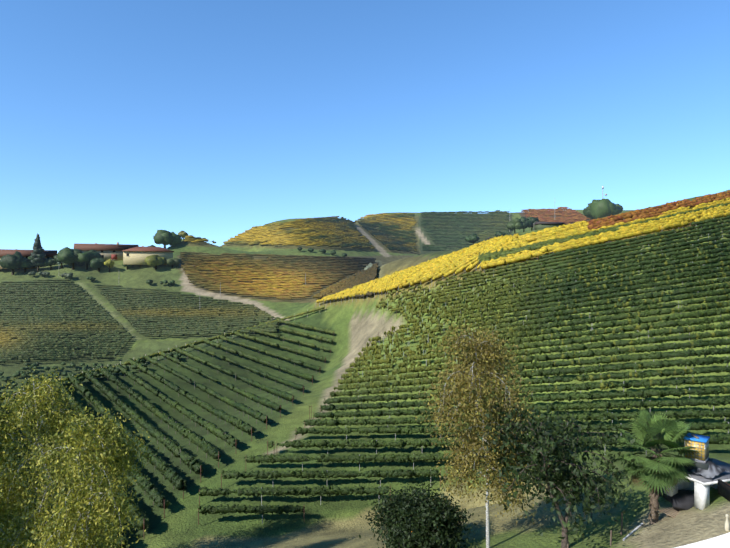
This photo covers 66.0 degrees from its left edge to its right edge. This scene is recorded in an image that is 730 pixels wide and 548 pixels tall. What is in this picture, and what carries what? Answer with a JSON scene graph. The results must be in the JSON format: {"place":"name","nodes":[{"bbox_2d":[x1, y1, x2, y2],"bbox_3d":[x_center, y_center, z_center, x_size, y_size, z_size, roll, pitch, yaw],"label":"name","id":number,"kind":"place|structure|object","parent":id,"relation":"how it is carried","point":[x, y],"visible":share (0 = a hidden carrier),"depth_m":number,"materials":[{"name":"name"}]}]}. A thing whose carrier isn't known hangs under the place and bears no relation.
{"place":"outdoors","nodes":[
{"label":"outdoors","id":0,"kind":"place"},
{"bbox_2d":[0,190,729,547],"bbox_3d":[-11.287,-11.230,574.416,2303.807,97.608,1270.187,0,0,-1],"label":"terrain","id":1,"kind":"structure","parent":0,"point":[354,326],"depth_m":77.79,"materials":[{"name":"green plant"}]},
{"bbox_2d":[0,398,45,547],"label":"birch","id":2,"kind":"object","parent":1,"relation":"on","point":[4,456],"depth_m":41.04,"materials":[{"name":"green plant"}]},
{"bbox_2d":[0,249,56,268],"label":"farm house","id":3,"kind":"structure","parent":1,"relation":"on","point":[27,253],"depth_m":245.49,"materials":[{"name":"tile"}]},
{"bbox_2d":[0,366,129,547],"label":"birch","id":4,"kind":"object","parent":1,"relation":"on","point":[25,401],"depth_m":42.47,"materials":[{"name":"green plant"}]},
{"bbox_2d":[0,278,132,362],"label":"vines","id":5,"kind":"object","parent":1,"relation":"on","point":[43,319],"visible":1,"depth_m":201.32,"materials":[{"name":"green plant"}]},
{"bbox_2d":[8,406,158,547],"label":"birch","id":6,"kind":"object","parent":1,"relation":"on","point":[101,457],"depth_m":36.84,"materials":[{"name":"plant"}]},
{"bbox_2d":[74,244,138,260],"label":"farm house","id":7,"kind":"structure","parent":1,"relation":"on","point":[113,252],"depth_m":256.65,"materials":[{"name":"tile"}]},
{"bbox_2d":[122,247,173,264],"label":"farm house","id":8,"kind":"structure","parent":1,"relation":"on","point":[135,256],"depth_m":247.46,"materials":[{"name":"paint"}]},
{"bbox_2d":[3,309,307,404],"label":"vineyard posts","id":9,"kind":"object","parent":1,"relation":"on","point":[120,361],"visible":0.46,"depth_m":122.81,"materials":[{"name":"brown wood"}]},
{"bbox_2d":[1,306,324,399],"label":"knoll crest vines","id":10,"kind":"object","parent":1,"relation":"on","point":[202,341],"visible":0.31,"depth_m":144.29,"materials":[{"name":"green plant"}]},
{"bbox_2d":[0,318,333,547],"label":"vineyard","id":11,"kind":"object","parent":1,"relation":"on","point":[173,476],"visible":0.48,"depth_m":102.75,"materials":[{"name":"green plant"}]},
{"bbox_2d":[95,284,278,336],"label":"vines","id":12,"kind":"object","parent":1,"relation":"on","point":[146,313],"visible":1,"depth_m":214.72,"materials":[{"name":"green plant"}]},
{"bbox_2d":[61,318,316,545],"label":"vineyard posts","id":13,"kind":"object","parent":1,"relation":"on","point":[210,415],"visible":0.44,"depth_m":95.81,"materials":[{"name":"brown wood"}]},
{"bbox_2d":[179,251,378,299],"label":"vines","id":14,"kind":"object","parent":1,"relation":"on","point":[213,274],"visible":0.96,"depth_m":253.89,"materials":[{"name":"yellow plant"}]},
{"bbox_2d":[183,213,417,251],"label":"vines","id":15,"kind":"object","parent":1,"relation":"on","point":[322,231],"visible":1,"depth_m":349.13,"materials":[{"name":"yellow plant"}]},
{"bbox_2d":[0,199,648,391],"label":"trees","id":16,"kind":"object","parent":1,"relation":"on","point":[596,209],"depth_m":240.51,"materials":[{"name":"green plant"}]},
{"bbox_2d":[358,472,480,547],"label":"fruit shrub","id":17,"kind":"object","parent":1,"relation":"on","point":[399,522],"depth_m":36.13,"materials":[{"name":"green plant"}]},
{"bbox_2d":[197,216,729,515],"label":"vineyard","id":18,"kind":"object","parent":1,"relation":"on","point":[590,266],"visible":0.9,"depth_m":83.51,"materials":[{"name":"green plant"}]},
{"bbox_2d":[198,218,728,524],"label":"vineyard posts","id":19,"kind":"object","parent":1,"relation":"on","point":[457,363],"visible":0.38,"depth_m":83.64,"materials":[{"name":"brown wood"}]},
{"bbox_2d":[420,210,510,250],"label":"vines","id":20,"kind":"object","parent":1,"relation":"on","point":[440,235],"visible":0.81,"depth_m":466.94,"materials":[{"name":"green plant"}]},
{"bbox_2d":[412,315,545,547],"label":"birch","id":21,"kind":"object","parent":1,"relation":"on","point":[486,352],"depth_m":33.93,"materials":[{"name":"green plant"}]},
{"bbox_2d":[319,227,682,306],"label":"vineyard posts","id":22,"kind":"object","parent":1,"relation":"on","point":[398,286],"visible":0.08,"depth_m":150.65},
{"bbox_2d":[316,190,729,302],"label":"vines","id":23,"kind":"object","parent":1,"relation":"on","point":[498,251],"visible":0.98,"depth_m":120.29,"materials":[{"name":"yellow plant"}]},
{"bbox_2d":[533,222,565,229],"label":"ridge house","id":24,"kind":"structure","parent":1,"relation":"on","point":[539,225],"depth_m":330.28,"materials":[{"name":"paint"}]},
{"bbox_2d":[464,396,641,547],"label":"fruit tree","id":25,"kind":"object","parent":1,"relation":"on","point":[562,483],"depth_m":30.94,"materials":[{"name":"green plant"}]},
{"bbox_2d":[521,207,590,223],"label":"vines","id":26,"kind":"object","parent":1,"relation":"on","point":[565,216],"visible":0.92,"depth_m":452.51,"materials":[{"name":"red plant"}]},
{"bbox_2d":[567,458,729,547],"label":"yard objects","id":27,"kind":"object","parent":1,"relation":"on","point":[683,496],"visible":0.73,"depth_m":30.74,"materials":[{"name":"paint"}]},
{"bbox_2d":[682,433,712,474],"bbox_3d":[18.524,10.020,31.391,1.967,1.900,1.985,0,0,-1],"label":"ibc tote base","id":28,"kind":"object","parent":27,"relation":"on","point":[704,465],"visible":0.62,"depth_m":30.96,"materials":[{"name":"blue plastic"}]},
{"bbox_2d":[685,440,704,460],"bbox_3d":[18.524,9.710,31.391,1.430,1.000,1.449,0,0,-1],"label":"ibc tote tank","id":29,"kind":"object","parent":28,"relation":"on","point":[698,449],"visible":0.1,"depth_m":30.88,"materials":[{"name":"yellow plastic"}]},
{"bbox_2d":[684,439,708,460],"bbox_3d":[18.524,9.692,31.391,1.544,1.022,1.562,0,0,-1],"label":"ibc tote cage","id":30,"kind":"object","parent":28,"relation":"on","point":[706,449],"visible":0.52,"depth_m":30.95,"materials":[{"name":"silver metal"}]},
{"bbox_2d":[614,407,700,524],"bbox_3d":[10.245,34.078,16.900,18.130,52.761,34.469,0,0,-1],"label":"palm","id":31,"kind":"object","parent":1,"relation":"on","point":[670,471],"depth_m":31.25,"materials":[{"name":"green plant"}]},
{"bbox_2d":[659,488,665,496],"bbox_3d":[19.133,13.404,34.868,1.940,0.740,1.860,0,0,-1],"label":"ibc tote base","id":32,"kind":"object","parent":1,"relation":"on","point":[661,495],"visible":0.03,"depth_m":34.70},
{"bbox_2d":[0,0,729,253],"label":"sky","id":33,"kind":"structure","parent":0,"point":[124,122],"materials":[{"name":"blue"}]},
{"bbox_2d":[675,532,729,547],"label":"shade sail","id":34,"kind":"object","parent":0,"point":[722,541],"visible":1,"depth_m":17.32,"materials":[{"name":"white fabric"}]},
{"bbox_3d":[14.878,9.536,11.422,11.322,7.766,13.367,0,0,-1],"label":"house wall","id":35,"kind":"object","parent":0,"visible":0},
{"bbox_2d":[718,479,729,501],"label":"tiled roof","id":36,"kind":"structure","parent":35,"relation":"on","point":[724,489],"depth_m":18.34,"materials":[{"name":"tile"}]}
]}

